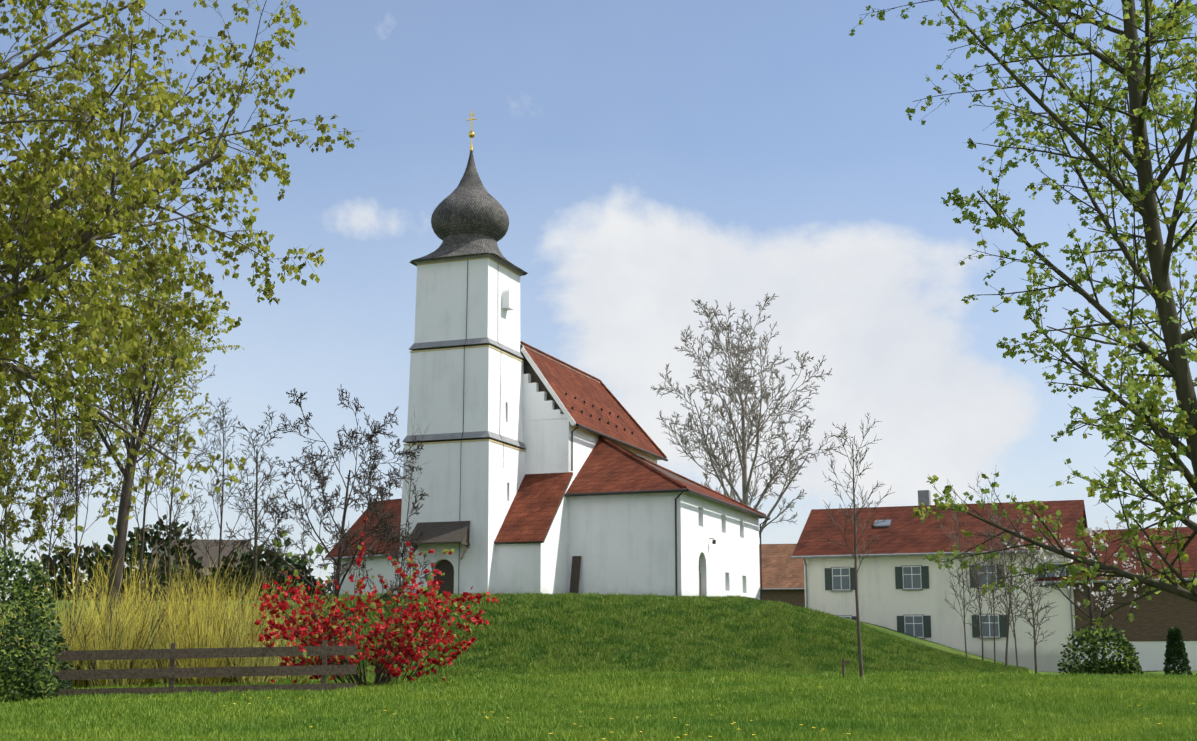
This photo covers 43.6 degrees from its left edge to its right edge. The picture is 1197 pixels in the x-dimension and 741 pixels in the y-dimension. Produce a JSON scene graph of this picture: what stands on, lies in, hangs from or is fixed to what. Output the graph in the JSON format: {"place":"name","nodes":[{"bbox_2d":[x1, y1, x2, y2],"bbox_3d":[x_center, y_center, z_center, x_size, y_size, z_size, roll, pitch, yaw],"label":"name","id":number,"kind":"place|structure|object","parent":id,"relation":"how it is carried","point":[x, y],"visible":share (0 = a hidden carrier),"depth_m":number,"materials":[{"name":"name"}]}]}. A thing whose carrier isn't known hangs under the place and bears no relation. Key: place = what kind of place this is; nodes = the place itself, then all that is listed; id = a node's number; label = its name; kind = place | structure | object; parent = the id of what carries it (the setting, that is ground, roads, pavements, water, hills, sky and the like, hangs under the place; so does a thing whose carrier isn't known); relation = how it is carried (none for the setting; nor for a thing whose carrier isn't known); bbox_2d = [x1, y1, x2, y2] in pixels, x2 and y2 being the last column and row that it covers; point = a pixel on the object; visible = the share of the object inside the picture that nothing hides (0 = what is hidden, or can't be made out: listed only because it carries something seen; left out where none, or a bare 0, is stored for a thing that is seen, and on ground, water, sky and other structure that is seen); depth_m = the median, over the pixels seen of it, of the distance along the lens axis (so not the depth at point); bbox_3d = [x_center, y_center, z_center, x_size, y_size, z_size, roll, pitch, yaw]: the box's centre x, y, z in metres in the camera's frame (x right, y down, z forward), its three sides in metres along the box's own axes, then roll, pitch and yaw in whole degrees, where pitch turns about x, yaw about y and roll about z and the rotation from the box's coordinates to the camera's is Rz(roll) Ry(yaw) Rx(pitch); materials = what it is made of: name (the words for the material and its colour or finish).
{"place":"outdoors","nodes":[
{"label":"outdoors","id":0,"kind":"place"},
{"bbox_2d":[151,539,251,585],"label":"dark barn","id":1,"kind":"structure","parent":0,"point":[214,552],"depth_m":122.30,"materials":[{"name":"brown wood"}]},
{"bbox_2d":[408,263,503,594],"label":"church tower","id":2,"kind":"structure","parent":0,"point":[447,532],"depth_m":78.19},
{"bbox_2d":[0,600,1196,676],"bbox_3d":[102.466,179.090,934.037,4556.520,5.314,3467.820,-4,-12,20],"label":"ground","id":3,"kind":"structure","parent":0,"point":[923,641],"depth_m":75.75,"materials":[{"name":"green plant"}]},
{"bbox_2d":[0,358,52,523],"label":"slim tree","id":4,"kind":"object","parent":3,"relation":"on","point":[6,405],"depth_m":69.96,"materials":[{"name":"green plant"}]},
{"bbox_2d":[0,540,61,703],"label":"dark bush","id":5,"kind":"object","parent":3,"relation":"on","point":[18,673],"visible":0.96,"depth_m":42.55,"materials":[{"name":"green plant"}]},
{"bbox_2d":[0,598,74,693],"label":"dark bush","id":6,"kind":"object","parent":3,"relation":"on","point":[64,684],"visible":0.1,"depth_m":48.43,"materials":[{"name":"green plant"}]},
{"bbox_2d":[0,387,77,642],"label":"slim tree","id":7,"kind":"object","parent":3,"relation":"on","point":[10,409],"depth_m":61.37,"materials":[{"name":"green plant"}]},
{"bbox_2d":[0,408,103,605],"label":"slim tree","id":8,"kind":"object","parent":3,"relation":"on","point":[74,483],"visible":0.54,"depth_m":63.14,"materials":[{"name":"grey plant"}]},
{"bbox_2d":[9,337,134,665],"bbox_3d":[-22.568,5.629,65.247,5.082,14.900,4.681,-4,-12,20],"label":"slim tree","id":9,"kind":"object","parent":3,"relation":"on","point":[105,455],"depth_m":64.93,"materials":[{"name":"green plant"}]},
{"bbox_2d":[9,534,170,600],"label":"dark hedge","id":10,"kind":"object","parent":3,"relation":"on","point":[83,561],"visible":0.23,"depth_m":96.40,"materials":[{"name":"green plant"}]},
{"bbox_2d":[0,574,195,687],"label":"willow bush","id":11,"kind":"object","parent":3,"relation":"on","point":[119,665],"visible":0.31,"depth_m":52.26,"materials":[{"name":"yellow plant"}]},
{"bbox_2d":[16,240,243,646],"bbox_3d":[-17.919,3.601,57.114,8.653,17.288,8.022,-4,-12,20],"label":"willow tree","id":12,"kind":"object","parent":3,"relation":"on","point":[148,373],"depth_m":56.49,"materials":[{"name":"green plant"}]},
{"bbox_2d":[86,514,204,600],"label":"dark hedge","id":13,"kind":"object","parent":3,"relation":"on","point":[159,541],"visible":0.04,"depth_m":101.53,"materials":[{"name":"green plant"}]},
{"bbox_2d":[97,365,194,621],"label":"slim tree","id":14,"kind":"object","parent":3,"relation":"on","point":[145,499],"visible":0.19,"depth_m":70.89,"materials":[{"name":"grey plant"}]},
{"bbox_2d":[0,542,295,687],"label":"willow bush","id":15,"kind":"object","parent":3,"relation":"on","point":[210,680],"visible":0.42,"depth_m":53.28,"materials":[{"name":"yellow plant"}]},
{"bbox_2d":[0,0,359,535],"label":"tree","id":16,"kind":"object","parent":3,"relation":"on","point":[69,222],"depth_m":29.39,"materials":[{"name":"green plant"}]},
{"bbox_2d":[136,364,237,621],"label":"slim tree","id":17,"kind":"object","parent":3,"relation":"on","point":[172,495],"visible":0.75,"depth_m":67.84,"materials":[{"name":"grey plant"}]},
{"bbox_2d":[30,640,356,696],"bbox_3d":[-12.486,9.361,46.441,9.854,1.959,0.190,1,-11,-6],"label":"fence","id":18,"kind":"object","parent":3,"relation":"on","point":[173,653],"visible":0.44,"depth_m":46.40,"materials":[{"name":"brown wood"}]},
{"bbox_2d":[57,534,351,678],"bbox_3d":[-16.156,9.427,60.459,12.486,6.627,7.853,-4,-12,20],"label":"willow bush","id":19,"kind":"object","parent":3,"relation":"on","point":[189,587],"visible":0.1,"depth_m":60.64,"materials":[{"name":"yellow plant"}]},
{"bbox_2d":[178,397,271,615],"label":"slim tree","id":20,"kind":"object","parent":3,"relation":"on","point":[218,498],"visible":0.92,"depth_m":69.42,"materials":[{"name":"grey plant"}]},
{"bbox_2d":[134,578,353,684],"bbox_3d":[-13.234,9.843,55.863,7.777,4.073,9.386,-4,-12,20],"label":"willow bush","id":21,"kind":"object","parent":3,"relation":"on","point":[270,661],"visible":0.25,"depth_m":53.45,"materials":[{"name":"yellow plant"}]},
{"bbox_2d":[200,545,300,600],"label":"dark hedge","id":22,"kind":"object","parent":3,"relation":"on","point":[261,567],"visible":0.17,"depth_m":104.87,"materials":[{"name":"green plant"}]},
{"bbox_2d":[213,406,293,605],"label":"slim tree","id":23,"kind":"object","parent":3,"relation":"on","point":[256,533],"visible":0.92,"depth_m":73.48,"materials":[{"name":"grey plant"}]},
{"bbox_2d":[240,555,326,599],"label":"dark hedge","id":24,"kind":"object","parent":3,"relation":"on","point":[302,567],"visible":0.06,"depth_m":108.91,"materials":[{"name":"green plant"}]},
{"bbox_2d":[260,530,332,595],"bbox_3d":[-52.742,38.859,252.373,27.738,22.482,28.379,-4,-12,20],"label":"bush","id":25,"kind":"object","parent":3,"relation":"on","point":[311,551],"depth_m":247.01,"materials":[{"name":"green plant"}]},
{"bbox_2d":[318,578,331,594],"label":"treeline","id":26,"kind":"object","parent":3,"relation":"on","point":[320,581],"depth_m":282.72,"materials":[{"name":"green plant"}]},
{"bbox_2d":[214,384,440,664],"bbox_3d":[-10.675,7.020,63.221,7.808,12.105,9.604,10,-15,-42],"label":"bare tree","id":27,"kind":"object","parent":3,"relation":"on","point":[383,494],"visible":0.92,"depth_m":62.17,"materials":[{"name":"black plant"}]},
{"bbox_2d":[324,499,401,595],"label":"house","id":28,"kind":"structure","parent":3,"relation":"on","point":[380,564],"depth_m":104.91,"materials":[{"name":"white paint"}]},
{"bbox_2d":[251,517,498,685],"bbox_3d":[-7.838,7.872,50.692,8.836,5.940,9.103,-4,-12,20],"label":"quince bush","id":29,"kind":"object","parent":3,"relation":"on","point":[437,639],"depth_m":49.81,"materials":[{"name":"red plant"}]},
{"bbox_2d":[392,414,433,623],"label":"sapling tree","id":30,"kind":"object","parent":3,"relation":"on","point":[409,498],"visible":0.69,"depth_m":67.92,"materials":[{"name":"brown plant"}]},
{"bbox_2d":[398,254,525,594],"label":"church tower","id":31,"kind":"structure","parent":3,"relation":"on","point":[442,369],"depth_m":80.17,"materials":[{"name":"white paint"}]},
{"bbox_2d":[409,110,527,275],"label":"church dome","id":32,"kind":"structure","parent":31,"relation":"on","point":[469,217],"depth_m":82.60,"materials":[{"name":"grey metal"}]},
{"bbox_2d":[496,486,568,594],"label":"church annex","id":33,"kind":"object","parent":3,"relation":"on","point":[537,568],"visible":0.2,"depth_m":78.09,"materials":[{"name":"paint"}]},
{"bbox_2d":[494,472,572,543],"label":"church lean to roof","id":34,"kind":"object","parent":33,"relation":"on","point":[533,509],"visible":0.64,"depth_m":79.85,"materials":[{"name":"red tile"}]},
{"bbox_2d":[521,352,656,486],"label":"church nave walls","id":35,"kind":"structure","parent":3,"relation":"on","point":[548,427],"depth_m":83.00,"materials":[{"name":"white paint"}]},
{"bbox_2d":[520,341,667,470],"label":"roof","id":36,"kind":"structure","parent":35,"relation":"on","point":[587,401],"depth_m":88.69,"materials":[{"name":"red tile"}]},
{"bbox_2d":[0,591,1196,740],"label":"lawn","id":37,"kind":"structure","parent":3,"relation":"on","point":[517,671],"depth_m":42.37,"materials":[{"name":"green plant"}]},
{"bbox_2d":[651,292,847,536],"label":"poplar tree","id":38,"kind":"object","parent":3,"relation":"on","point":[744,449],"visible":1,"depth_m":111.30,"materials":[{"name":"grey plant"}]},
{"bbox_2d":[759,544,804,607],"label":"barn","id":39,"kind":"structure","parent":3,"relation":"on","point":[782,575],"depth_m":144.83,"materials":[{"name":"brown tile"}]},
{"bbox_2d":[842,658,849,676],"bbox_3d":[9.422,11.441,56.971,0.299,0.950,0.100,-1,-11,4],"label":"signpost","id":40,"kind":"object","parent":3,"relation":"on","point":[843,667],"visible":0.82,"depth_m":56.99,"materials":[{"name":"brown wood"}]},
{"bbox_2d":[816,413,894,677],"bbox_3d":[9.878,6.825,57.029,2.697,10.569,2.876,8,-13,-34],"label":"young tree","id":41,"kind":"object","parent":3,"relation":"on","point":[856,580],"visible":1,"depth_m":57.24,"materials":[{"name":"grey plant"}]},
{"bbox_2d":[791,490,1087,671],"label":"farmhouse","id":42,"kind":"object","parent":3,"relation":"on","point":[904,586],"visible":0.52,"depth_m":89.91,"materials":[{"name":"paint"}]},
{"bbox_2d":[937,489,986,657],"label":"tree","id":43,"kind":"object","parent":3,"relation":"on","point":[966,572],"visible":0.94,"depth_m":72.96,"materials":[{"name":"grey plant"}]},
{"bbox_2d":[955,526,1001,660],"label":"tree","id":44,"kind":"object","parent":3,"relation":"on","point":[980,607],"visible":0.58,"depth_m":76.86,"materials":[{"name":"grey plant"}]},
{"bbox_2d":[968,473,1014,664],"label":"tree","id":45,"kind":"object","parent":3,"relation":"on","point":[992,591],"visible":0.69,"depth_m":75.23,"materials":[{"name":"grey plant"}]},
{"bbox_2d":[975,513,1028,666],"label":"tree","id":46,"kind":"object","parent":3,"relation":"on","point":[1013,630],"visible":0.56,"depth_m":74.13,"materials":[{"name":"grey plant"}]},
{"bbox_2d":[985,514,1037,665],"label":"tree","id":47,"kind":"object","parent":3,"relation":"on","point":[1008,616],"visible":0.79,"depth_m":71.83,"materials":[{"name":"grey plant"}]},
{"bbox_2d":[849,0,1196,642],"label":"tree","id":48,"kind":"object","parent":3,"relation":"on","point":[1174,107],"depth_m":21.16,"materials":[{"name":"green plant"}]},
{"bbox_2d":[1005,549,1058,673],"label":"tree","id":49,"kind":"object","parent":3,"relation":"on","point":[1031,604],"visible":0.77,"depth_m":75.67,"materials":[{"name":"grey plant"}]},
{"bbox_2d":[1002,510,1169,659],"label":"magnolia tree","id":50,"kind":"object","parent":3,"relation":"on","point":[1091,609],"depth_m":71.02,"materials":[{"name":"green plant"}]},
{"bbox_2d":[1057,624,1143,676],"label":"dark bush","id":51,"kind":"object","parent":3,"relation":"on","point":[1129,663],"visible":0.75,"depth_m":68.24,"materials":[{"name":"green plant"}]},
{"bbox_2d":[1035,527,1196,670],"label":"house","id":52,"kind":"structure","parent":3,"relation":"on","point":[1155,617],"depth_m":84.78,"materials":[{"name":"brown paint"}]},
{"bbox_2d":[1163,627,1192,675],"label":"conifer","id":53,"kind":"object","parent":3,"relation":"on","point":[1175,643],"visible":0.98,"depth_m":67.43,"materials":[{"name":"green plant"}]},
{"bbox_2d":[0,0,1196,599],"label":"sky","id":54,"kind":"structure","parent":0,"point":[644,160],"materials":[{"name":"blue"}]},
{"bbox_2d":[569,538,756,598],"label":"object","id":55,"kind":"object","parent":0,"point":[575,574],"visible":0.17,"depth_m":80.48,"materials":[{"name":"brown wood"}]},
{"bbox_2d":[568,492,759,599],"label":"church annex walls","id":56,"kind":"structure","parent":0,"point":[623,544],"depth_m":80.54,"materials":[{"name":"white paint"}]},
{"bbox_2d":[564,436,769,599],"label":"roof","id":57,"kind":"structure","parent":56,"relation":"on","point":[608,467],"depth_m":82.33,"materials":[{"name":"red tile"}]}
]}

